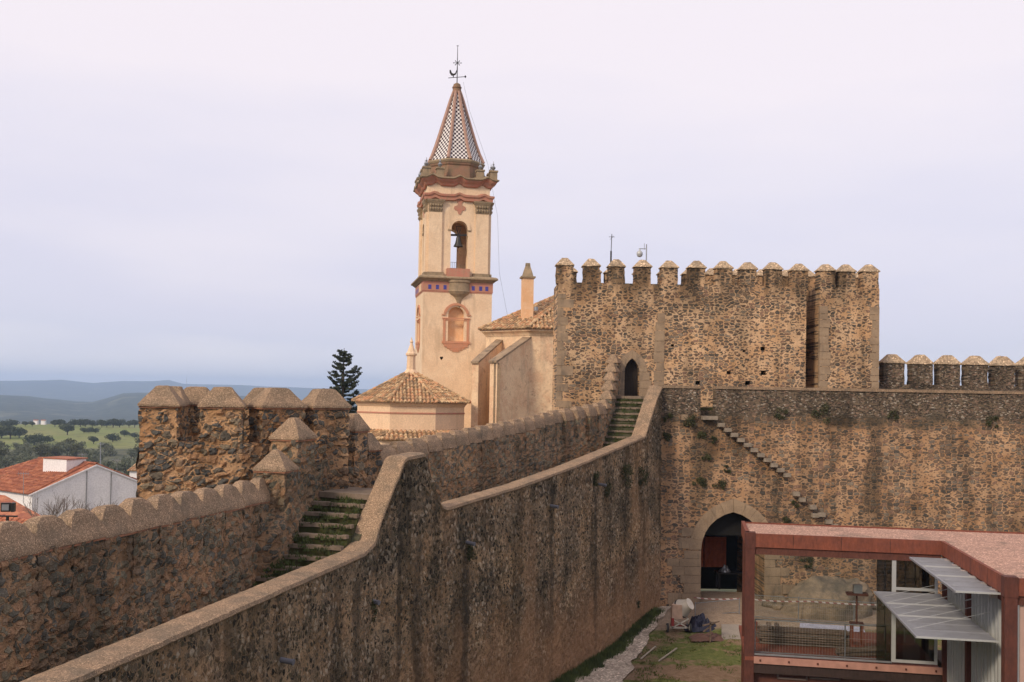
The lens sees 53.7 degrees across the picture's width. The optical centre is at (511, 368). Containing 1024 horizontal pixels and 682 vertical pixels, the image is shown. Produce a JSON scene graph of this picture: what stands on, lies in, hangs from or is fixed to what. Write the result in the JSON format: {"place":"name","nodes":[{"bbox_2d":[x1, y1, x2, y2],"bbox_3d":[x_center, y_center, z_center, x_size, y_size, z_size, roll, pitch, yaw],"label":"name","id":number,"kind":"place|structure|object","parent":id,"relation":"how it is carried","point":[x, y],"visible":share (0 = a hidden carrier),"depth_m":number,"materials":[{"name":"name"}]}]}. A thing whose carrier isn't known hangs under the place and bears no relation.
{"place":"outdoors","nodes":[
{"label":"outdoors","id":0,"kind":"place"},
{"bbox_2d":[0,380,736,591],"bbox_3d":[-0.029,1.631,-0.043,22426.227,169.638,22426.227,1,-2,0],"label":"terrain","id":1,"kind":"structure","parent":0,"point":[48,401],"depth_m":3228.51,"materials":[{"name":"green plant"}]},
{"bbox_2d":[0,448,9,463],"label":"olive tree","id":2,"kind":"object","parent":1,"relation":"on","point":[3,452],"visible":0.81,"depth_m":397.82,"materials":[{"name":"green plant"}]},
{"bbox_2d":[0,440,10,451],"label":"olive tree","id":3,"kind":"object","parent":1,"relation":"on","point":[2,445],"visible":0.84,"depth_m":454.77,"materials":[{"name":"green plant"}]},
{"bbox_2d":[0,420,11,425],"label":"oak tree","id":4,"kind":"object","parent":1,"relation":"on","point":[2,422],"visible":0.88,"depth_m":766.88,"materials":[{"name":"green plant"}]},
{"bbox_2d":[0,455,14,467],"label":"olive tree","id":5,"kind":"object","parent":1,"relation":"on","point":[3,458],"visible":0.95,"depth_m":371.59,"materials":[{"name":"green plant"}]},
{"bbox_2d":[0,502,17,519],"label":"floodlight","id":6,"kind":"object","parent":1,"relation":"on","point":[8,507],"visible":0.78,"depth_m":33.82,"materials":[{"name":"metal"}]},
{"bbox_2d":[0,425,19,438],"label":"oak tree","id":7,"kind":"object","parent":1,"relation":"on","point":[9,429],"visible":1,"depth_m":615.19,"materials":[{"name":"green plant"}]},
{"bbox_2d":[7,450,17,460],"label":"olive tree","id":8,"kind":"object","parent":1,"relation":"on","point":[12,455],"visible":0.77,"depth_m":413.59,"materials":[{"name":"green plant"}]},
{"bbox_2d":[5,419,19,425],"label":"oak tree","id":9,"kind":"object","parent":1,"relation":"on","point":[14,422],"visible":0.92,"depth_m":774.03,"materials":[{"name":"green plant"}]},
{"bbox_2d":[13,447,22,455],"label":"olive tree","id":10,"kind":"object","parent":1,"relation":"on","point":[19,449],"visible":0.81,"depth_m":450.30,"materials":[{"name":"green plant"}]},
{"bbox_2d":[11,427,27,437],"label":"oak tree","id":11,"kind":"object","parent":1,"relation":"on","point":[23,432],"visible":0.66,"depth_m":631.31,"materials":[{"name":"green plant"}]},
{"bbox_2d":[0,495,39,522],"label":"house","id":12,"kind":"structure","parent":1,"relation":"on","point":[23,516],"depth_m":68.34,"materials":[{"name":"tile"}]},
{"bbox_2d":[18,471,29,501],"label":"tv antenna","id":13,"kind":"object","parent":12,"relation":"on","point":[23,473],"visible":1,"depth_m":87.74,"materials":[{"name":"grey metal"}]},
{"bbox_2d":[14,452,32,462],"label":"olive tree","id":14,"kind":"object","parent":1,"relation":"on","point":[23,455],"visible":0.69,"depth_m":379.06,"materials":[{"name":"green plant"}]},
{"bbox_2d":[14,456,34,464],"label":"olive tree","id":15,"kind":"object","parent":1,"relation":"on","point":[25,459],"visible":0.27,"depth_m":362.85,"materials":[{"name":"green plant"}]},
{"bbox_2d":[20,443,32,453],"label":"olive tree","id":16,"kind":"object","parent":1,"relation":"on","point":[25,446],"visible":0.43,"depth_m":457.05,"materials":[{"name":"green plant"}]},
{"bbox_2d":[23,447,33,456],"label":"olive tree","id":17,"kind":"object","parent":1,"relation":"on","point":[30,450],"visible":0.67,"depth_m":442.86,"materials":[{"name":"green plant"}]},
{"bbox_2d":[22,432,43,442],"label":"oak tree","id":18,"kind":"object","parent":1,"relation":"on","point":[29,438],"visible":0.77,"depth_m":557.55,"materials":[{"name":"green plant"}]},
{"bbox_2d":[29,435,47,444],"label":"oak tree","id":19,"kind":"object","parent":1,"relation":"on","point":[38,439],"visible":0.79,"depth_m":554.55,"materials":[{"name":"green plant"}]},
{"bbox_2d":[32,444,50,455],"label":"olive tree","id":20,"kind":"object","parent":1,"relation":"on","point":[41,448],"visible":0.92,"depth_m":419.34,"materials":[{"name":"green plant"}]},
{"bbox_2d":[44,435,54,442],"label":"oak tree","id":21,"kind":"object","parent":1,"relation":"on","point":[50,439],"visible":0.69,"depth_m":580.36,"materials":[{"name":"green plant"}]},
{"bbox_2d":[21,490,83,516],"bbox_3d":[-28.177,9.781,61.882,3.541,4.689,3.275,0,-2,39],"label":"bare tree","id":22,"kind":"object","parent":1,"relation":"on","point":[54,511],"visible":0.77,"depth_m":61.54,"materials":[{"name":"grey plant"}]},
{"bbox_2d":[50,446,63,455],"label":"olive tree","id":23,"kind":"object","parent":1,"relation":"on","point":[56,449],"visible":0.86,"depth_m":425.95,"materials":[{"name":"green plant"}]},
{"bbox_2d":[51,440,65,448],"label":"olive tree","id":24,"kind":"object","parent":1,"relation":"on","point":[58,443],"visible":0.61,"depth_m":459.21,"materials":[{"name":"green plant"}]},
{"bbox_2d":[54,419,65,424],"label":"oak tree","id":25,"kind":"object","parent":1,"relation":"on","point":[59,421],"visible":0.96,"depth_m":796.69,"materials":[{"name":"green plant"}]},
{"bbox_2d":[41,497,90,515],"bbox_3d":[-26.483,9.523,59.748,3.689,4.440,2.798,0,-2,30],"label":"bare tree","id":26,"kind":"object","parent":1,"relation":"on","point":[51,509],"visible":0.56,"depth_m":59.78,"materials":[{"name":"grey plant"}]},
{"bbox_2d":[59,441,72,455],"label":"olive tree","id":27,"kind":"object","parent":1,"relation":"on","point":[67,443],"visible":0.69,"depth_m":458.30,"materials":[{"name":"green plant"}]},
{"bbox_2d":[58,423,74,434],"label":"oak tree","id":28,"kind":"object","parent":1,"relation":"on","point":[67,428],"visible":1,"depth_m":675.35,"materials":[{"name":"green plant"}]},
{"bbox_2d":[0,456,137,516],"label":"white house","id":29,"kind":"structure","parent":1,"relation":"on","point":[80,479],"depth_m":99.57,"materials":[{"name":"paint"}]},
{"bbox_2d":[69,443,83,455],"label":"olive tree","id":30,"kind":"object","parent":1,"relation":"on","point":[75,447],"visible":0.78,"depth_m":439.66,"materials":[{"name":"green plant"}]},
{"bbox_2d":[74,418,87,426],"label":"oak tree","id":31,"kind":"object","parent":1,"relation":"on","point":[80,422],"visible":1,"depth_m":812.09,"materials":[{"name":"green plant"}]},
{"bbox_2d":[76,441,86,448],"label":"olive tree","id":32,"kind":"object","parent":1,"relation":"on","point":[81,442],"visible":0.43,"depth_m":483.96,"materials":[{"name":"green plant"}]},
{"bbox_2d":[87,436,98,443],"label":"oak tree","id":33,"kind":"object","parent":1,"relation":"on","point":[93,438],"visible":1,"depth_m":580.47,"materials":[{"name":"green plant"}]},
{"bbox_2d":[83,449,103,462],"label":"olive tree","id":34,"kind":"object","parent":1,"relation":"on","point":[91,453],"visible":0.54,"depth_m":405.58,"materials":[{"name":"green plant"}]},
{"bbox_2d":[90,455,99,461],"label":"olive tree","id":35,"kind":"object","parent":1,"relation":"on","point":[95,458],"visible":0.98,"depth_m":398.63,"materials":[{"name":"green plant"}]},
{"bbox_2d":[96,420,106,426],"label":"oak tree","id":36,"kind":"object","parent":1,"relation":"on","point":[101,422],"visible":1,"depth_m":813.37,"materials":[{"name":"green plant"}]},
{"bbox_2d":[98,442,114,449],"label":"olive tree","id":37,"kind":"object","parent":1,"relation":"on","point":[106,444],"visible":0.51,"depth_m":469.34,"materials":[{"name":"green plant"}]},
{"bbox_2d":[102,446,117,455],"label":"olive tree","id":38,"kind":"object","parent":1,"relation":"on","point":[110,450],"visible":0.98,"depth_m":458.66,"materials":[{"name":"green plant"}]},
{"bbox_2d":[101,459,119,467],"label":"olive tree","id":39,"kind":"object","parent":1,"relation":"on","point":[108,464],"visible":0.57,"depth_m":337.47,"materials":[{"name":"green plant"}]},
{"bbox_2d":[104,433,121,441],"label":"oak tree","id":40,"kind":"object","parent":1,"relation":"on","point":[112,437],"visible":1,"depth_m":602.65,"materials":[{"name":"green plant"}]},
{"bbox_2d":[107,418,119,426],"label":"oak tree","id":41,"kind":"object","parent":1,"relation":"on","point":[113,421],"visible":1,"depth_m":817.21,"materials":[{"name":"green plant"}]},
{"bbox_2d":[109,463,124,471],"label":"olive tree","id":42,"kind":"object","parent":1,"relation":"on","point":[115,467],"visible":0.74,"depth_m":326.27,"materials":[{"name":"green plant"}]},
{"bbox_2d":[114,419,125,426],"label":"oak tree","id":43,"kind":"object","parent":1,"relation":"on","point":[121,421],"visible":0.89,"depth_m":824.12,"materials":[{"name":"green plant"}]},
{"bbox_2d":[119,460,130,472],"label":"olive tree","id":44,"kind":"object","parent":1,"relation":"on","point":[123,462],"visible":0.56,"depth_m":340.98,"materials":[{"name":"green plant"}]},
{"bbox_2d":[127,462,136,477],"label":"distant house","id":45,"kind":"structure","parent":1,"relation":"on","point":[133,470],"depth_m":159.59,"materials":[{"name":"paint"}]},
{"bbox_2d":[126,448,137,458],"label":"olive tree","id":46,"kind":"object","parent":1,"relation":"on","point":[130,451],"visible":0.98,"depth_m":440.84,"materials":[{"name":"green plant"}]},
{"bbox_2d":[136,385,352,498],"bbox_3d":[-7.898,7.625,30.436,5.837,14.143,5.313,1,-2,-10],"label":"wall bastion","id":47,"kind":"object","parent":1,"relation":"on","point":[192,439],"depth_m":28.03,"materials":[{"name":"stone"}]},
{"bbox_2d":[0,354,662,681],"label":"castle rampart","id":48,"kind":"object","parent":1,"relation":"on","point":[560,574],"visible":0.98,"depth_m":28.34,"materials":[{"name":"stone"}]},
{"bbox_2d":[371,599,377,621],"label":"wall plant","id":49,"kind":"object","parent":48,"relation":"attached to","point":[373,605],"depth_m":27.24,"materials":[{"name":"green plant"}]},
{"bbox_2d":[252,398,642,585],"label":"stairs","id":50,"kind":"structure","parent":48,"relation":"on","point":[330,531],"depth_m":27.61,"materials":[{"name":"stone"}]},
{"bbox_2d":[467,545,476,560],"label":"wall plant","id":51,"kind":"object","parent":48,"relation":"attached to","point":[470,549],"depth_m":32.31,"materials":[{"name":"green plant"}]},
{"bbox_2d":[594,471,600,486],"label":"wall plant","id":52,"kind":"object","parent":48,"relation":"attached to","point":[597,479],"depth_m":42.32,"materials":[{"name":"green plant"}]},
{"bbox_2d":[605,479,611,497],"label":"wall plant","id":53,"kind":"object","parent":48,"relation":"attached to","point":[608,489],"depth_m":43.59,"materials":[{"name":"green plant"}]},
{"bbox_2d":[621,460,633,488],"bbox_3d":[5.098,4.650,45.397,1.068,1.587,0.734,2,-2,-40],"label":"wall plant","id":54,"kind":"object","parent":48,"relation":"attached to","point":[628,469],"depth_m":45.40,"materials":[{"name":"green plant"}]},
{"bbox_2d":[639,465,648,484],"bbox_3d":[6.134,5.018,47.554,0.602,1.032,0.548,0,-2,39],"label":"wall plant","id":55,"kind":"object","parent":48,"relation":"attached to","point":[642,478],"depth_m":47.56,"materials":[{"name":"green plant"}]},
{"bbox_2d":[323,349,362,412],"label":"cedar tree","id":56,"kind":"object","parent":1,"relation":"on","point":[348,384],"visible":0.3,"depth_m":94.74,"materials":[{"name":"green plant"}]},
{"bbox_2d":[368,428,460,444],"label":"aisle","id":57,"kind":"object","parent":1,"relation":"on","point":[384,436],"visible":0.16,"depth_m":66.14,"materials":[{"name":"tile"}]},
{"bbox_2d":[351,337,470,430],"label":"octagonal chapel","id":58,"kind":"structure","parent":57,"relation":"on","point":[411,398],"depth_m":67.71,"materials":[{"name":"paint"}]},
{"bbox_2d":[411,83,499,427],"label":"church tower","id":59,"kind":"structure","parent":1,"relation":"on","point":[454,185],"depth_m":86.07,"materials":[{"name":"paint"}]},
{"bbox_2d":[449,45,465,82],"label":"weather vane","id":60,"kind":"object","parent":59,"relation":"attached to","point":[452,74],"visible":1,"depth_m":89.16,"materials":[{"name":"metal"}]},
{"bbox_2d":[451,226,466,247],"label":"church bell","id":61,"kind":"object","parent":59,"relation":"hanging from","point":[458,243],"visible":1,"depth_m":86.41,"materials":[{"name":"grey metal"}]},
{"bbox_2d":[471,263,553,427],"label":"church nave","id":62,"kind":"structure","parent":1,"relation":"on","point":[512,369],"depth_m":72.41,"materials":[{"name":"paint"}]},
{"bbox_2d":[0,0,1023,388],"label":"sky","id":63,"kind":"structure","parent":0,"point":[217,192],"materials":[{"name":"white"}]},
{"bbox_2d":[622,591,1020,681],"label":"courtyard ground","id":64,"kind":"structure","parent":0,"point":[711,653],"depth_m":44.63,"materials":[{"name":"brown soil"}]},
{"bbox_2d":[551,606,665,681],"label":"foot weeds","id":65,"kind":"object","parent":64,"relation":"on","point":[590,663],"visible":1,"depth_m":43.01,"materials":[{"name":"green plant"}]},
{"bbox_2d":[575,606,670,681],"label":"chip path","id":66,"kind":"structure","parent":64,"relation":"on","point":[618,668],"depth_m":41.61,"materials":[{"name":"grey gravel"}]},
{"bbox_2d":[666,598,693,631],"bbox_3d":[7.728,11.308,46.619,1.288,1.518,0.991,1,-2,0],"label":"concrete mixer","id":67,"kind":"object","parent":64,"relation":"on","point":[681,608],"visible":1,"depth_m":46.28,"materials":[{"name":"paint"}]},
{"bbox_2d":[627,635,740,681],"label":"turf","id":68,"kind":"structure","parent":64,"relation":"on","point":[655,666],"depth_m":41.70,"materials":[{"name":"green plant"}]},
{"bbox_2d":[684,613,715,631],"bbox_3d":[8.747,11.715,46.913,1.600,0.735,1.200,1,-2,0],"label":"tarpaulin","id":69,"kind":"object","parent":64,"relation":"on","point":[698,622],"visible":0.8,"depth_m":46.61,"materials":[{"name":"blue plastic"}]},
{"bbox_2d":[689,632,723,641],"bbox_3d":[8.941,12.050,45.704,1.900,0.292,1.200,1,-2,0],"label":"sacking","id":70,"kind":"object","parent":64,"relation":"on","point":[700,637],"visible":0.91,"depth_m":45.38,"materials":[{"name":"brown fabric"}]},
{"bbox_2d":[702,621,719,642],"bbox_3d":[8.872,11.727,45.163,0.765,0.979,0.160,1,-2,0],"label":"trestle","id":71,"kind":"object","parent":64,"relation":"on","point":[711,624],"visible":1,"depth_m":45.09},
{"bbox_2d":[695,598,739,615],"bbox_3d":[9.777,11.410,48.199,2.111,1.040,0.050,1,-2,7],"label":"fence","id":72,"kind":"object","parent":64,"relation":"on","point":[716,606],"visible":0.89,"depth_m":48.20,"materials":[{"name":"grey metal"}]},
{"bbox_2d":[694,597,738,599],"bbox_3d":[9.760,10.956,48.284,2.121,0.143,0.001,1,-2,8],"label":"barrier tape","id":73,"kind":"object","parent":72,"relation":"attached to","point":[716,599],"visible":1,"depth_m":48.29,"materials":[{"name":"white plastic"}]},
{"bbox_2d":[721,624,773,639],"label":"concrete slab","id":74,"kind":"structure","parent":64,"relation":"on","point":[730,630],"depth_m":46.14,"materials":[{"name":"beige concrete"}]},
{"bbox_2d":[761,599,776,607],"bbox_3d":[12.547,11.492,49.342,0.728,0.529,0.634,1,-2,0],"label":"rock","id":75,"kind":"object","parent":64,"relation":"on","point":[765,603],"visible":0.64,"depth_m":49.12,"materials":[{"name":"stone"}]},
{"bbox_2d":[772,603,782,609],"bbox_3d":[12.852,11.541,48.922,0.547,0.367,0.408,1,-2,0],"label":"rock","id":76,"kind":"object","parent":64,"relation":"on","point":[778,606],"visible":0.94,"depth_m":48.77,"materials":[{"name":"stone"}]},
{"bbox_2d":[771,595,785,604],"bbox_3d":[13.203,11.489,49.908,0.869,0.687,0.698,1,-2,0],"label":"rock","id":77,"kind":"object","parent":64,"relation":"on","point":[783,598],"visible":0.37,"depth_m":49.69,"materials":[{"name":"stone"}]},
{"bbox_2d":[754,595,875,624],"bbox_3d":[14.655,11.308,47.177,7.600,1.357,0.050,1,-2,7],"label":"fence","id":78,"kind":"object","parent":64,"relation":"on","point":[846,609],"visible":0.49,"depth_m":47.20,"materials":[{"name":"grey metal"}]},
{"bbox_2d":[754,599,876,604],"bbox_3d":[14.559,10.874,47.082,7.349,0.115,0.062,1,-2,7],"label":"barrier tape","id":79,"kind":"object","parent":78,"relation":"attached to","point":[814,601],"visible":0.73,"depth_m":47.10,"materials":[{"name":"plastic"}]},
{"bbox_2d":[781,576,872,621],"bbox_3d":[15.054,10.960,48.687,4.584,1.991,2.639,1,-2,0],"label":"boulder","id":80,"kind":"object","parent":64,"relation":"on","point":[833,588],"visible":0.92,"depth_m":47.87,"materials":[{"name":"stone"}]},
{"bbox_2d":[800,623,864,631],"bbox_3d":[14.694,11.960,46.535,2.938,0.287,0.658,1,-2,8],"label":"metal sheet","id":81,"kind":"object","parent":64,"relation":"on","point":[838,627],"visible":0.36,"depth_m":46.63,"materials":[{"name":"silver metal"}]},
{"bbox_2d":[659,385,1023,605],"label":"gate curtain wall","id":82,"kind":"structure","parent":64,"relation":"on","point":[941,459],"depth_m":50.84,"materials":[{"name":"stone"}]},
{"bbox_2d":[662,432,670,441],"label":"wall plant","id":83,"kind":"object","parent":82,"relation":"attached to","point":[667,435],"depth_m":50.51,"materials":[{"name":"green plant"}]},
{"bbox_2d":[683,413,695,427],"bbox_3d":[8.906,2.583,50.580,0.760,0.765,0.327,1,-2,0],"label":"wall plant","id":84,"kind":"object","parent":82,"relation":"attached to","point":[692,417],"depth_m":50.58,"materials":[{"name":"green plant"}]},
{"bbox_2d":[692,472,706,486],"bbox_3d":[9.387,5.525,50.514,0.788,0.798,0.347,1,-2,0],"label":"wall plant","id":85,"kind":"object","parent":82,"relation":"attached to","point":[701,479],"depth_m":50.51,"materials":[{"name":"green plant"}]},
{"bbox_2d":[697,430,706,438],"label":"wall plant","id":86,"kind":"object","parent":82,"relation":"attached to","point":[701,433],"depth_m":50.59,"materials":[{"name":"green plant"}]},
{"bbox_2d":[701,450,710,460],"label":"wall plant","id":87,"kind":"object","parent":82,"relation":"attached to","point":[707,457],"depth_m":50.56,"materials":[{"name":"green plant"}]},
{"bbox_2d":[552,258,879,410],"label":"gate keep","id":88,"kind":"structure","parent":82,"relation":"on","point":[770,324],"depth_m":53.38,"materials":[{"name":"brown stone"}]},
{"bbox_2d":[624,359,637,395],"bbox_3d":[6.291,0.464,53.645,0.769,2.000,0.118,1,-2,0],"label":"keep door","id":89,"kind":"structure","parent":88,"relation":"in","point":[631,370],"depth_m":53.62,"materials":[{"name":"brown wood"}]},
{"bbox_2d":[637,243,646,260],"bbox_3d":[7.088,-5.203,55.358,0.569,3.346,0.340,1,-2,0],"label":"mast camera","id":90,"kind":"object","parent":88,"relation":"on","point":[639,253],"visible":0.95,"depth_m":55.35,"materials":[{"name":"grey metal"}]},
{"bbox_2d":[712,479,726,489],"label":"wall plant","id":91,"kind":"object","parent":82,"relation":"attached to","point":[720,482],"depth_m":50.54,"materials":[{"name":"green plant"}]},
{"bbox_2d":[714,570,741,588],"bbox_3d":[11.606,11.225,53.730,1.600,0.880,0.800,1,-2,0],"label":"work table","id":92,"kind":"object","parent":82,"relation":"in","point":[717,572],"visible":0.59,"depth_m":53.48,"materials":[{"name":"metal"}]},
{"bbox_2d":[719,564,729,572],"bbox_3d":[11.317,10.607,53.746,0.600,0.446,0.500,1,-2,0],"label":"grey bundle","id":93,"kind":"object","parent":92,"relation":"on","point":[724,568],"visible":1,"depth_m":53.62,"materials":[{"name":"metal"}]},
{"bbox_2d":[774,408,787,419],"bbox_3d":[13.517,2.237,50.697,0.770,0.659,0.334,1,-2,0],"label":"wall plant","id":94,"kind":"object","parent":82,"relation":"attached to","point":[778,416],"depth_m":50.71,"materials":[{"name":"green plant"}]},
{"bbox_2d":[800,557,813,568],"bbox_3d":[14.768,9.662,50.539,0.738,0.720,0.342,1,-2,0],"label":"wall plant","id":95,"kind":"object","parent":82,"relation":"attached to","point":[806,566],"depth_m":50.56,"materials":[{"name":"green plant"}]},
{"bbox_2d":[811,401,831,424],"bbox_3d":[15.532,2.215,50.779,1.111,1.175,0.371,1,-2,0],"label":"wall plant","id":96,"kind":"object","parent":82,"relation":"attached to","point":[821,410],"depth_m":50.76,"materials":[{"name":"green plant"}]},
{"bbox_2d":[887,409,898,420],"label":"wall plant","id":97,"kind":"object","parent":82,"relation":"attached to","point":[891,413],"depth_m":50.86,"materials":[{"name":"green plant"}]},
{"bbox_2d":[879,354,1023,390],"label":"battlement","id":98,"kind":"object","parent":82,"relation":"on","point":[998,373],"visible":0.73,"depth_m":54.70,"materials":[{"name":"brown stone"}]},
{"bbox_2d":[986,414,998,427],"bbox_3d":[24.230,2.636,50.972,0.717,0.723,0.354,1,-2,0],"label":"wall plant","id":99,"kind":"object","parent":82,"relation":"attached to","point":[995,418],"depth_m":51.00,"materials":[{"name":"green plant"}]},
{"bbox_2d":[739,521,1023,681],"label":"visitor building","id":100,"kind":"structure","parent":64,"relation":"on","point":[994,560],"depth_m":32.35,"materials":[{"name":"metal"}]},
{"bbox_2d":[756,622,849,647],"bbox_3d":[10.026,9.149,34.748,3.205,0.599,0.750,1,-2,10],"label":"timber stack","id":101,"kind":"object","parent":100,"relation":"on","point":[835,641],"visible":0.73,"depth_m":34.55,"materials":[{"name":"brown wood"}]},
{"bbox_2d":[835,645,875,655],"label":"loose planks","id":102,"kind":"object","parent":100,"relation":"on","point":[853,651],"visible":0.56,"depth_m":33.31,"materials":[{"name":"brown wood"}]},
{"bbox_2d":[845,584,868,646],"bbox_3d":[11.575,8.365,33.960,0.680,2.220,0.400,1,-2,10],"label":"work stand","id":103,"kind":"object","parent":100,"relation":"on","point":[857,591],"visible":0.79,"depth_m":33.85,"materials":[{"name":"metal"}]},
{"bbox_2d":[891,560,937,664],"bbox_3d":[12.834,7.641,32.256,1.388,3.467,0.090,1,-2,10],"label":"window frame","id":104,"kind":"structure","parent":100,"relation":"in","point":[906,575],"depth_m":32.27,"materials":[{"name":"white metal"}]},
{"bbox_2d":[874,583,998,642],"bbox_3d":[12.056,6.775,29.119,2.098,0.625,6.264,1,-2,10],"label":"louvred awning","id":105,"kind":"object","parent":100,"relation":"attached to","point":[928,616],"visible":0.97,"depth_m":28.58,"materials":[{"name":"white metal"}]},
{"bbox_2d":[909,557,1000,594],"bbox_3d":[12.442,5.826,28.612,1.177,0.114,5.626,1,-2,10],"label":"louvred awning","id":106,"kind":"object","parent":100,"relation":"attached to","point":[953,578],"visible":0.98,"depth_m":28.16,"materials":[{"name":"white metal"}]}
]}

